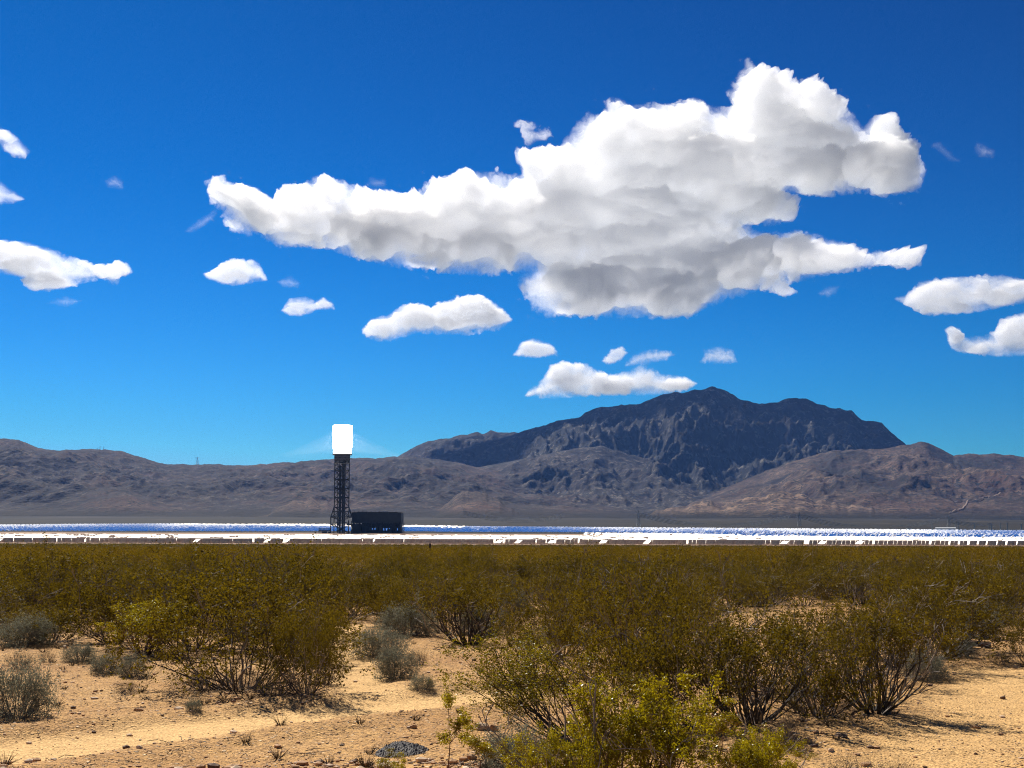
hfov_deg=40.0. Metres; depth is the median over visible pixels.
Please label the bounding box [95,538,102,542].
heliostat
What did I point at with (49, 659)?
dry shrub
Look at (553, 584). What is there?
creosote bush
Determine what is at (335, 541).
heliostat
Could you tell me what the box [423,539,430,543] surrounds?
heliostat
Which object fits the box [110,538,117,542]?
heliostat
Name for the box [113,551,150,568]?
creosote bush
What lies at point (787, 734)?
dry shrub
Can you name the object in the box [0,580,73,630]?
creosote bush
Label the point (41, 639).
bursage shrub
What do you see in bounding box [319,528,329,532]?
pipe rack
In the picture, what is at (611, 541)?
heliostat
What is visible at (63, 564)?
creosote bush
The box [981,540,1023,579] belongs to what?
creosote bush
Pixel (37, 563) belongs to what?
creosote bush
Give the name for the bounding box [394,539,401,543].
heliostat
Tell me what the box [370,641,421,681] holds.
bursage shrub
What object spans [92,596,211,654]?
creosote bush
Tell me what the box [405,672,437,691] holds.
bursage shrub
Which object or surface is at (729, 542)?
heliostat
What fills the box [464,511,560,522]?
power line
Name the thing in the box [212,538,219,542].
heliostat
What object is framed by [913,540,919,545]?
heliostat
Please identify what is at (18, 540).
heliostat
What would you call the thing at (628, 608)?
creosote bush
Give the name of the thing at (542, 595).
creosote bush
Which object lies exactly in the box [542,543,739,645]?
creosote bush
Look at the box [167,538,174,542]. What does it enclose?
heliostat
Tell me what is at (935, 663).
bursage shrub
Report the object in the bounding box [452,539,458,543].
heliostat
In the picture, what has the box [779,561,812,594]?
creosote bush
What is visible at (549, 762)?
creosote bush
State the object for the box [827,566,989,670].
creosote bush
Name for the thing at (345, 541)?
heliostat
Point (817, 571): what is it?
creosote bush
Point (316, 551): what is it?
creosote bush
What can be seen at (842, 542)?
heliostat
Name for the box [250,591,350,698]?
creosote bush
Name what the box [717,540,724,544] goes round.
heliostat
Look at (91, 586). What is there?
creosote bush
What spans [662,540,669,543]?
heliostat
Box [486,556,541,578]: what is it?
creosote bush
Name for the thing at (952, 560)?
creosote bush
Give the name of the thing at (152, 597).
creosote bush
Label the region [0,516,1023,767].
ground
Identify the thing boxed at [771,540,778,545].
heliostat
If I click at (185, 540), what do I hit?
heliostat
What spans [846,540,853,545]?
heliostat
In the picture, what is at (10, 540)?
heliostat
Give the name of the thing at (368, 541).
heliostat
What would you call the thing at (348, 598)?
creosote bush
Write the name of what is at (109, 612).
creosote bush
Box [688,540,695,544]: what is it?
heliostat
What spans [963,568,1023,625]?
creosote bush
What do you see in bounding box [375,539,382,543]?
heliostat
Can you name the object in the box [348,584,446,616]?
creosote bush
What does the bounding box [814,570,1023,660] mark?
creosote bush
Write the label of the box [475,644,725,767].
creosote bush
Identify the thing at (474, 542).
heliostat
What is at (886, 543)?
heliostat
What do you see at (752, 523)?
power line
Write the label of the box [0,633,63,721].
bursage shrub
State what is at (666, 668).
creosote bush
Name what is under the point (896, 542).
heliostat
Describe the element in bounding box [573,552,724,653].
creosote bush
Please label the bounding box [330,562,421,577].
creosote bush
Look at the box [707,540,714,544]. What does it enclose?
heliostat
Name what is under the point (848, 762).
dry shrub
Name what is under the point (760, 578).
creosote bush
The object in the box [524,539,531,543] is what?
heliostat
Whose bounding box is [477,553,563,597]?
creosote bush
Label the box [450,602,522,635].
bursage shrub
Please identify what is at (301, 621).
creosote bush
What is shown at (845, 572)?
creosote bush
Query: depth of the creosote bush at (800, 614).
18.77 m
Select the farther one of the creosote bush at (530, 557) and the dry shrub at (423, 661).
the creosote bush at (530, 557)
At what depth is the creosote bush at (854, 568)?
55.50 m
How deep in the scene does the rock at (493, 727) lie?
15.18 m
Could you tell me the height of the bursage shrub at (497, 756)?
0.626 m
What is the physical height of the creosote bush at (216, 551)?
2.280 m
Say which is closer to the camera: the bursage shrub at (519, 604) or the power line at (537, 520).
the bursage shrub at (519, 604)
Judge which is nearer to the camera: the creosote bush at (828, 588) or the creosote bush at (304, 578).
the creosote bush at (304, 578)
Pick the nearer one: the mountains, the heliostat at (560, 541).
the heliostat at (560, 541)
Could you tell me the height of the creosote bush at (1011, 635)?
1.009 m
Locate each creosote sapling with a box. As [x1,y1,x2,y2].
[375,748,405,767]
[391,752,406,767]
[436,673,478,767]
[459,722,503,767]
[502,749,529,767]
[578,710,609,767]
[662,701,697,767]
[695,694,741,754]
[759,740,793,767]
[782,741,818,767]
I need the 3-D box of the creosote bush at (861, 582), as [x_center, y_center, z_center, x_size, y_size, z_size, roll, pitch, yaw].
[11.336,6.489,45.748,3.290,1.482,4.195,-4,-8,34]
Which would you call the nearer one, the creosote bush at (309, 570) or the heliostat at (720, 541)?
the creosote bush at (309, 570)
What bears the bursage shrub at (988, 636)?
on the ground at (372, 702)
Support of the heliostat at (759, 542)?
on the ground at (372, 702)
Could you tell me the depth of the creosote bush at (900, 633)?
16.74 m
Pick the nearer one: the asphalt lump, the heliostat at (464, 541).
the asphalt lump
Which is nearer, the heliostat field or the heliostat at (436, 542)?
the heliostat at (436, 542)
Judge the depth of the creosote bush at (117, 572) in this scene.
37.77 m
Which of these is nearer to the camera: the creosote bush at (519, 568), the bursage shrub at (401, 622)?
the bursage shrub at (401, 622)
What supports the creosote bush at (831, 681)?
on the ground at (372, 702)
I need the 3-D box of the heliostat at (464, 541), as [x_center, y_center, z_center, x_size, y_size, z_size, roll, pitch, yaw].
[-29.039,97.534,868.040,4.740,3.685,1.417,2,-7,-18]
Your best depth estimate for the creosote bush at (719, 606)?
20.17 m
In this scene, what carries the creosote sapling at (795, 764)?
on the ground at (372, 702)
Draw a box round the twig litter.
[13,629,1021,767]
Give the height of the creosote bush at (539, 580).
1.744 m
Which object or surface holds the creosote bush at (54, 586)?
on the ground at (372, 702)
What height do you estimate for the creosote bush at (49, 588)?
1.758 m
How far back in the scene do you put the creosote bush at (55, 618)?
28.64 m
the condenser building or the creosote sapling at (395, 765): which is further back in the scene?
the condenser building
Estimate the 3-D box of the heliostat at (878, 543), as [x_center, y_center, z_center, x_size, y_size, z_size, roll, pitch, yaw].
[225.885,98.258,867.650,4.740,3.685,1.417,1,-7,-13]
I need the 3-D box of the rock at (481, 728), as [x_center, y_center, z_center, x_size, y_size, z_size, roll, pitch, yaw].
[-0.321,3.710,15.197,0.137,0.110,0.105,3,-7,-28]
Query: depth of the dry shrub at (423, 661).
23.30 m
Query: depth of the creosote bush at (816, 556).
68.76 m
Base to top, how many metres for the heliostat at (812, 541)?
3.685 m
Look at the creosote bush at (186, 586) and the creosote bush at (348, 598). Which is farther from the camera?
the creosote bush at (348, 598)
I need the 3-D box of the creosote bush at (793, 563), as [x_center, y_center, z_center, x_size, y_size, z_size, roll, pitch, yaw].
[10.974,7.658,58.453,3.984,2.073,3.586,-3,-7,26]
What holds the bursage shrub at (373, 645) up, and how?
on the ground at (372, 702)
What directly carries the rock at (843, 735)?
on the ground at (372, 702)
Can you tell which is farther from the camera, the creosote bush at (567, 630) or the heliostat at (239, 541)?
the heliostat at (239, 541)
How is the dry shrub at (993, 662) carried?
on the ground at (372, 702)
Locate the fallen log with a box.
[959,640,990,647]
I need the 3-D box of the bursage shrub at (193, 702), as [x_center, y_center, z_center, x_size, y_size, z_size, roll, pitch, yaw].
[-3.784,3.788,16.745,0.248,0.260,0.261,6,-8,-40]
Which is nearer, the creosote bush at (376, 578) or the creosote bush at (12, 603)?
the creosote bush at (12, 603)
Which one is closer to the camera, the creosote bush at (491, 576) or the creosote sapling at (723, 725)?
the creosote sapling at (723, 725)
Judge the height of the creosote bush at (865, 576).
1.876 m
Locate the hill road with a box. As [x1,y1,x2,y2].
[950,492,1000,512]
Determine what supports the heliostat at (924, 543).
on the ground at (372, 702)
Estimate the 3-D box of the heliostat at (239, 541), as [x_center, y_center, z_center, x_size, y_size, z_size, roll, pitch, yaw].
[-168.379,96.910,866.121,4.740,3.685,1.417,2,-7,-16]
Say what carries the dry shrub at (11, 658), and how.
on the ground at (372, 702)
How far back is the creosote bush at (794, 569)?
60.13 m
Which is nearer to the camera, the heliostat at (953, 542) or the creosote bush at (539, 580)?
the creosote bush at (539, 580)
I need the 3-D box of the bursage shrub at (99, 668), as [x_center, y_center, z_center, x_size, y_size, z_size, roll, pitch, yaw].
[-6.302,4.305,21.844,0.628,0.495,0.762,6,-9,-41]
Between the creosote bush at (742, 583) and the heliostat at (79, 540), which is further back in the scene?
the heliostat at (79, 540)
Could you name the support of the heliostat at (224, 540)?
on the ground at (372, 702)
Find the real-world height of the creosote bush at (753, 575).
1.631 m
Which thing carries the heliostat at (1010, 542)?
on the ground at (372, 702)
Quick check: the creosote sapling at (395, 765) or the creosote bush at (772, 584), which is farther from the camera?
the creosote bush at (772, 584)
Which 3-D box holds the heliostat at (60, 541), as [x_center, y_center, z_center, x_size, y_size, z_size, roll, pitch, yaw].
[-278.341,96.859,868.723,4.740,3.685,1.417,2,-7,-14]
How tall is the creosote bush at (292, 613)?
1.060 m
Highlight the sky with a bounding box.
[0,0,1023,464]
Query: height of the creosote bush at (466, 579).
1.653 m
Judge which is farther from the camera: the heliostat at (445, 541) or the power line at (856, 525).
the power line at (856, 525)
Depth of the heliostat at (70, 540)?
869.76 m
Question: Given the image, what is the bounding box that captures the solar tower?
[330,425,352,532]
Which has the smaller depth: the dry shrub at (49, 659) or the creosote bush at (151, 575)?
the dry shrub at (49, 659)
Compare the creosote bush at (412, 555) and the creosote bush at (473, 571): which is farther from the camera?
the creosote bush at (412, 555)
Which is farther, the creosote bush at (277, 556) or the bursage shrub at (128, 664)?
the creosote bush at (277, 556)
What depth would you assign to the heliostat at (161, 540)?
866.26 m
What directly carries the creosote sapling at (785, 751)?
on the ground at (372, 702)
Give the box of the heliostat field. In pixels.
[0,523,1023,544]
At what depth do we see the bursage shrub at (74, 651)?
23.88 m
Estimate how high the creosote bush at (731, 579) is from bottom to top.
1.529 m
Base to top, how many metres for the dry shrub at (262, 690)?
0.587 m
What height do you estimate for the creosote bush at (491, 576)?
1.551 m
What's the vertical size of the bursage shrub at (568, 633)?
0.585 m
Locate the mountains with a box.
[0,386,1023,519]
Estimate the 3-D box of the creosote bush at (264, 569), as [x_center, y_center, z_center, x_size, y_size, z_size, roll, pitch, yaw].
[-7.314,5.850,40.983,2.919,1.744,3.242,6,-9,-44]
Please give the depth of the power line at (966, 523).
2653.27 m
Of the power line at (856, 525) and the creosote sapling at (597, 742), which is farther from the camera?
the power line at (856, 525)
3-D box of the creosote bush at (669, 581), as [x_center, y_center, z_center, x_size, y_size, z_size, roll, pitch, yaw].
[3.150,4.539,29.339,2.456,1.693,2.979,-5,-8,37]
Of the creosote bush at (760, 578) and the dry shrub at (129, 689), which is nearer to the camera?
the dry shrub at (129, 689)
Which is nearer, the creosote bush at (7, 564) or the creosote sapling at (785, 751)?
the creosote sapling at (785, 751)
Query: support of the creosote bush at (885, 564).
on the ground at (372, 702)
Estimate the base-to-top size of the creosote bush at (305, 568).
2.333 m
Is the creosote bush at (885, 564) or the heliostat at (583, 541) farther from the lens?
the heliostat at (583, 541)
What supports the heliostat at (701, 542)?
on the ground at (372, 702)
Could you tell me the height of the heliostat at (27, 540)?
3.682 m
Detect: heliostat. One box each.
[4,538,12,542]
[15,538,22,543]
[24,538,31,542]
[48,538,55,542]
[57,538,64,542]
[67,538,74,542]
[76,538,83,542]
[86,538,93,542]
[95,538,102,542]
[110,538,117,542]
[119,538,127,543]
[129,538,136,542]
[138,538,145,542]
[148,538,155,543]
[157,538,164,542]
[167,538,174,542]
[183,538,190,543]
[202,538,209,542]
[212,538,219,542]
[221,538,228,542]
[235,538,242,543]
[245,538,252,542]
[254,538,261,542]
[301,539,308,542]
[323,539,330,542]
[332,539,339,543]
[342,539,349,543]
[351,539,358,543]
[365,539,372,543]
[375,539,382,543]
[385,539,392,543]
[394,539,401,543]
[404,539,411,543]
[413,539,420,543]
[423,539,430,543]
[432,539,439,544]
[442,539,449,543]
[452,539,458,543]
[461,539,468,543]
[470,539,477,544]
[480,539,487,543]
[505,539,512,543]
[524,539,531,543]
[538,539,545,543]
[557,539,564,543]
[566,539,573,543]
[580,539,587,543]
[590,539,597,543]
[609,539,616,543]
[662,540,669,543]
[678,540,685,544]
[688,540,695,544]
[698,540,705,544]
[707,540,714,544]
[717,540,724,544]
[726,540,733,544]
[736,540,743,544]
[745,540,752,544]
[755,540,762,544]
[762,540,768,544]
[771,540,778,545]
[790,540,796,544]
[809,540,816,544]
[828,540,835,544]
[838,540,845,544]
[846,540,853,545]
[865,540,872,544]
[874,540,881,544]
[884,540,890,545]
[893,540,900,544]
[903,540,910,544]
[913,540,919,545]
[921,540,928,545]
[931,540,938,544]
[950,541,957,544]
[1007,541,1014,545]
[1017,541,1023,545]
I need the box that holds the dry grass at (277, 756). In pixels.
[0,612,1015,767]
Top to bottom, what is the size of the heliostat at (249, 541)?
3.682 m
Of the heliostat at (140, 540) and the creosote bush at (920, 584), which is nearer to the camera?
the creosote bush at (920, 584)
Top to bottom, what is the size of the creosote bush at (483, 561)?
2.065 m
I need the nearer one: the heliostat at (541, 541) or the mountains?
the heliostat at (541, 541)
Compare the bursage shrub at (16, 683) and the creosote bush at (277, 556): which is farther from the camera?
the creosote bush at (277, 556)
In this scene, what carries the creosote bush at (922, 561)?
on the ground at (372, 702)
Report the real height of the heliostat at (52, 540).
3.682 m
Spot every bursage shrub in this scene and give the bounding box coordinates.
[0,610,62,648]
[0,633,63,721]
[56,638,99,663]
[85,648,124,674]
[112,649,153,678]
[185,697,203,712]
[343,612,415,659]
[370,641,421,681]
[372,588,445,638]
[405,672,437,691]
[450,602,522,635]
[463,708,562,767]
[491,575,534,614]
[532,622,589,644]
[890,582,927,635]
[900,640,954,682]
[945,630,978,658]
[952,600,1007,638]
[983,598,1021,623]
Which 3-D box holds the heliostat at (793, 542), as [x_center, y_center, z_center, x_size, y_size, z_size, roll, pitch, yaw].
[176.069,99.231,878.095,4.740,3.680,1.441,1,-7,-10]
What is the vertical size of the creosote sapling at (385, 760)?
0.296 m
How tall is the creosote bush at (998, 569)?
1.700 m
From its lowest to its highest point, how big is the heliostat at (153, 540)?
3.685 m
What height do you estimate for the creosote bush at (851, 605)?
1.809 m
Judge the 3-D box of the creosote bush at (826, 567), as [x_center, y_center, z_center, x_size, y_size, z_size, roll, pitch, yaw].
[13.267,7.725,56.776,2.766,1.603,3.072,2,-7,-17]
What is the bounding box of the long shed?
[935,527,955,530]
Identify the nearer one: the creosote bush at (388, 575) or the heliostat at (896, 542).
the creosote bush at (388, 575)
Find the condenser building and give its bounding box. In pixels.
[351,511,404,532]
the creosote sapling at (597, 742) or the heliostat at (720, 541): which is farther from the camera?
the heliostat at (720, 541)
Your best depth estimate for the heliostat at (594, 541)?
867.92 m
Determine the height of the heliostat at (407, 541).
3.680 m
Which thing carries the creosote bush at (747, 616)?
on the ground at (372, 702)
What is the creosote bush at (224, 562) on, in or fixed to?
on the ground at (372, 702)
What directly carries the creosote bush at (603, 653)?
on the ground at (372, 702)
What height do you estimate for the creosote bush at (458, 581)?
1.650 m
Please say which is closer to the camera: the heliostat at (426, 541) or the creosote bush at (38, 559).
the creosote bush at (38, 559)
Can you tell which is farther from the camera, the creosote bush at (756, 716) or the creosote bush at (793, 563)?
the creosote bush at (793, 563)
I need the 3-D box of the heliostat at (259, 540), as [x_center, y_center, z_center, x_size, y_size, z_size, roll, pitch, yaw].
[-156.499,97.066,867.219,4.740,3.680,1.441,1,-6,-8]
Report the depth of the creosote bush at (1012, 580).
43.87 m
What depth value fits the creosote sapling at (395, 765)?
11.50 m
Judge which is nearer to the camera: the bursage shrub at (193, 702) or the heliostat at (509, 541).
the bursage shrub at (193, 702)
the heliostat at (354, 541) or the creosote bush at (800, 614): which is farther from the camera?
the heliostat at (354, 541)
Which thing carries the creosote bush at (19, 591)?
on the ground at (372, 702)
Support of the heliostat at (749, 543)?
on the ground at (372, 702)
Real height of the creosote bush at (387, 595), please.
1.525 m
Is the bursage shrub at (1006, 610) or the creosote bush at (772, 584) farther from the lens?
the creosote bush at (772, 584)
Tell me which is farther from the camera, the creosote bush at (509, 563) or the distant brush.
the distant brush
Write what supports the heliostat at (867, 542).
on the ground at (372, 702)
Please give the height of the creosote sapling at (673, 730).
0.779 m
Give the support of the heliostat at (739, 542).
on the ground at (372, 702)
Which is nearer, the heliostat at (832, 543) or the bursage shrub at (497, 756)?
the bursage shrub at (497, 756)
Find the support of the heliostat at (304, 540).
on the ground at (372, 702)
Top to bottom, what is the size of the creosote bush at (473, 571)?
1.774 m
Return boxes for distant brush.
[0,543,1023,571]
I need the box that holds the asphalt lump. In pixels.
[375,741,428,757]
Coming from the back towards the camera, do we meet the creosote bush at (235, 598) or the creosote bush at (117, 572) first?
the creosote bush at (117, 572)
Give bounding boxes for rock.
[476,722,488,730]
[488,725,498,730]
[835,733,846,737]
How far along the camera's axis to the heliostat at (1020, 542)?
865.41 m
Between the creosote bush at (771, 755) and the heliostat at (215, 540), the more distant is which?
the heliostat at (215, 540)
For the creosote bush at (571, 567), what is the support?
on the ground at (372, 702)
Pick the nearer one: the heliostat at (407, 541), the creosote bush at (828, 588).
the creosote bush at (828, 588)
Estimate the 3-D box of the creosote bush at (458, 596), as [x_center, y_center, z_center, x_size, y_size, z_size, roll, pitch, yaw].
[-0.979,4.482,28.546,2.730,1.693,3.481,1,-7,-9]
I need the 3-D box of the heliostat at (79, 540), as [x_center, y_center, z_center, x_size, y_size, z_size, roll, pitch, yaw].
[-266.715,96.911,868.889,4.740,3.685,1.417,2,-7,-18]
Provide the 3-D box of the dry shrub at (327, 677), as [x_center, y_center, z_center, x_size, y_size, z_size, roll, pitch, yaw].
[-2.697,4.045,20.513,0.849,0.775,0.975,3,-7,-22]
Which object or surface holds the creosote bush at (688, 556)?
on the ground at (372, 702)
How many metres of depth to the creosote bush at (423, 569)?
50.17 m
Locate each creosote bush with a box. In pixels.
[0,530,136,622]
[0,557,19,568]
[0,557,89,626]
[0,577,45,612]
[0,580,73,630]
[0,594,119,643]
[5,542,87,583]
[13,545,86,582]
[17,568,105,610]
[35,567,160,615]
[43,555,186,643]
[59,536,334,650]
[65,565,191,616]
[67,552,218,621]
[89,571,202,636]
[90,563,172,624]
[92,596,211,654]
[97,561,376,698]
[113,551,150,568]
[141,551,180,569]
[145,538,284,627]
[163,585,377,663]
[177,539,217,571]
[182,532,379,633]
[211,592,339,643]
[220,554,296,608]
[244,561,336,590]
[247,538,294,568]
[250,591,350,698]
[255,547,353,577]
[256,588,389,626]
[258,563,356,606]
[267,558,354,587]
[277,553,401,619]
[297,566,407,615]
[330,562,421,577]
[338,572,419,609]
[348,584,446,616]
[356,565,456,624]
[359,552,424,568]
[360,566,426,595]
[375,563,510,636]
[376,543,447,570]
[388,548,456,583]
[400,558,506,603]
[400,566,533,645]
[406,562,501,618]
[407,555,501,610]
[421,620,646,744]
[439,543,513,582]
[457,559,525,593]
[466,578,604,687]
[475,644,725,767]
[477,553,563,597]
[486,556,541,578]
[489,544,630,657]
[491,592,642,637]
[497,699,620,767]
[498,553,563,577]
[511,556,621,621]
[518,555,583,601]
[525,537,617,592]
[528,584,732,723]
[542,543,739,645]
[543,555,739,672]
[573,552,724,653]
[582,589,757,626]
[583,541,640,577]
[592,587,791,735]
[596,562,728,625]
[621,550,822,686]
[638,588,842,725]
[668,562,804,604]
[669,537,707,576]
[681,711,824,767]
[683,566,899,700]
[701,563,768,611]
[718,569,821,607]
[718,599,900,726]
[720,568,798,597]
[737,543,824,576]
[738,558,807,603]
[759,587,972,713]
[760,563,844,606]
[763,561,941,686]
[770,562,819,590]
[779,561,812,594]
[780,557,887,599]
[781,540,840,572]
[786,556,893,595]
[788,569,871,599]
[805,562,905,605]
[806,557,870,593]
[811,551,918,601]
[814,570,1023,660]
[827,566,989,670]
[836,557,880,590]
[865,564,900,595]
[865,573,1000,619]
[867,550,905,571]
[873,566,945,600]
[883,578,1023,630]
[890,564,946,601]
[895,557,1008,609]
[897,554,976,596]
[898,554,1023,649]
[921,546,1016,600]
[955,556,1023,607]
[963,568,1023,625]
[972,565,1023,607]
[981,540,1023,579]
[987,609,1023,666]
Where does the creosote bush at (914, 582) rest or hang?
on the ground at (372, 702)
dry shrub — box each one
[2,644,39,669]
[37,646,56,662]
[114,678,141,692]
[154,655,256,693]
[228,658,311,696]
[300,646,354,684]
[408,649,429,665]
[751,678,869,713]
[759,700,809,753]
[816,748,885,767]
[875,754,923,767]
[987,647,1012,665]
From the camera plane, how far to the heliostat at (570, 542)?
867.46 m
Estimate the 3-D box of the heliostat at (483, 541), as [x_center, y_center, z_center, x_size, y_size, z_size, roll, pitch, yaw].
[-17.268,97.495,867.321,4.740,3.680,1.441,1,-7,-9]
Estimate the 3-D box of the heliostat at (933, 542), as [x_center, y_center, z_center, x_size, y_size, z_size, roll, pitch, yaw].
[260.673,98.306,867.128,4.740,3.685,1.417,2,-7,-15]
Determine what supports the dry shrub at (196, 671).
on the ground at (372, 702)
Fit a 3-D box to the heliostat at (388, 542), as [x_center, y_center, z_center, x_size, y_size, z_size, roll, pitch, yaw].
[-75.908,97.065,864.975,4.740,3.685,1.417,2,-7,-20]
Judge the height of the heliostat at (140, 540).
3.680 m
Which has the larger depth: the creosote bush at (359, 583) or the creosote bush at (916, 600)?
the creosote bush at (359, 583)
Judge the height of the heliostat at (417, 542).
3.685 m
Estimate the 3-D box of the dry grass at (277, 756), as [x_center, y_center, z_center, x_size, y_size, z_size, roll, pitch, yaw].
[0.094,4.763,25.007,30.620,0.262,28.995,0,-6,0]
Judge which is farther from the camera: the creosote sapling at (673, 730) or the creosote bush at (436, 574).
the creosote bush at (436, 574)
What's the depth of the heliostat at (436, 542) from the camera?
867.12 m
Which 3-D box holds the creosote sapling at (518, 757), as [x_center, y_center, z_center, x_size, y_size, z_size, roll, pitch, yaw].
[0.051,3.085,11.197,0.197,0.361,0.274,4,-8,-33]
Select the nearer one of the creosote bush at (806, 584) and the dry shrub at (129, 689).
the dry shrub at (129, 689)
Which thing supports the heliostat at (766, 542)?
on the ground at (372, 702)
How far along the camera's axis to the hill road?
6432.75 m
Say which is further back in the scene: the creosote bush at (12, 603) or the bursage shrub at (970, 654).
the creosote bush at (12, 603)
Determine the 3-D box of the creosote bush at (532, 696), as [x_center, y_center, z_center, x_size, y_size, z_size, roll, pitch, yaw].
[0.044,3.031,14.218,2.023,1.351,2.523,1,-7,-12]
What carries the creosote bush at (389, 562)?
on the ground at (372, 702)
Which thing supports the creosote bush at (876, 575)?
on the ground at (372, 702)
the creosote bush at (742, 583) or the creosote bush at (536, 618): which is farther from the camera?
the creosote bush at (742, 583)
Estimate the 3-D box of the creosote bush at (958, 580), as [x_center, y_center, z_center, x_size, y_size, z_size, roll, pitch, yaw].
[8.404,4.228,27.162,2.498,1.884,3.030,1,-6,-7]
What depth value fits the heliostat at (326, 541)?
866.42 m
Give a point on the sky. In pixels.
(233, 232)
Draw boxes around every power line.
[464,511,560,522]
[640,513,789,525]
[802,515,938,525]
[948,518,992,526]
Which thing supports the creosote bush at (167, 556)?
on the ground at (372, 702)
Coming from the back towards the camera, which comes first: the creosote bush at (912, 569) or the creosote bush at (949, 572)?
the creosote bush at (912, 569)
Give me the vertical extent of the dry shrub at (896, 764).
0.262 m
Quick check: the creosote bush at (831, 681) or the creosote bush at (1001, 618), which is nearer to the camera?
the creosote bush at (831, 681)
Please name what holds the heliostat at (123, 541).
on the ground at (372, 702)
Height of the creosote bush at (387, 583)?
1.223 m
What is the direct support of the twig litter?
on the ground at (372, 702)
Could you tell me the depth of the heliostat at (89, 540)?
868.91 m
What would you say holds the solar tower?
on the ground at (372, 702)
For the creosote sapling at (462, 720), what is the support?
on the ground at (372, 702)
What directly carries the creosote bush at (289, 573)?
on the ground at (372, 702)
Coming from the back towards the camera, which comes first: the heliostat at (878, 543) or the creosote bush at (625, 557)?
the heliostat at (878, 543)
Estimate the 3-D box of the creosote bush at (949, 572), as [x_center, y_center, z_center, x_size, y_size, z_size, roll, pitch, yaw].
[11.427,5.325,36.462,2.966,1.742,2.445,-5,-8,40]
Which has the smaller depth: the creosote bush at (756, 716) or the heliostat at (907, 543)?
the creosote bush at (756, 716)
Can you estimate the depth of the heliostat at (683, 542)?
864.65 m
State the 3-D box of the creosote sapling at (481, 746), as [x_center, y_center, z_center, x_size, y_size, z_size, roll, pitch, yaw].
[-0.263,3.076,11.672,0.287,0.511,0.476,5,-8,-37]
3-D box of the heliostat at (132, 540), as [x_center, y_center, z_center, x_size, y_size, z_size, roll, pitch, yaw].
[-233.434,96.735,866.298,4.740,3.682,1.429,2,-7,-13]
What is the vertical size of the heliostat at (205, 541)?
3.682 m
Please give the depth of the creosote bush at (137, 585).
33.62 m
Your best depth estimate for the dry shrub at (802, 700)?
16.77 m
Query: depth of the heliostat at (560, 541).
867.27 m
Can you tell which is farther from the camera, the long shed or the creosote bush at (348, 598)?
the long shed

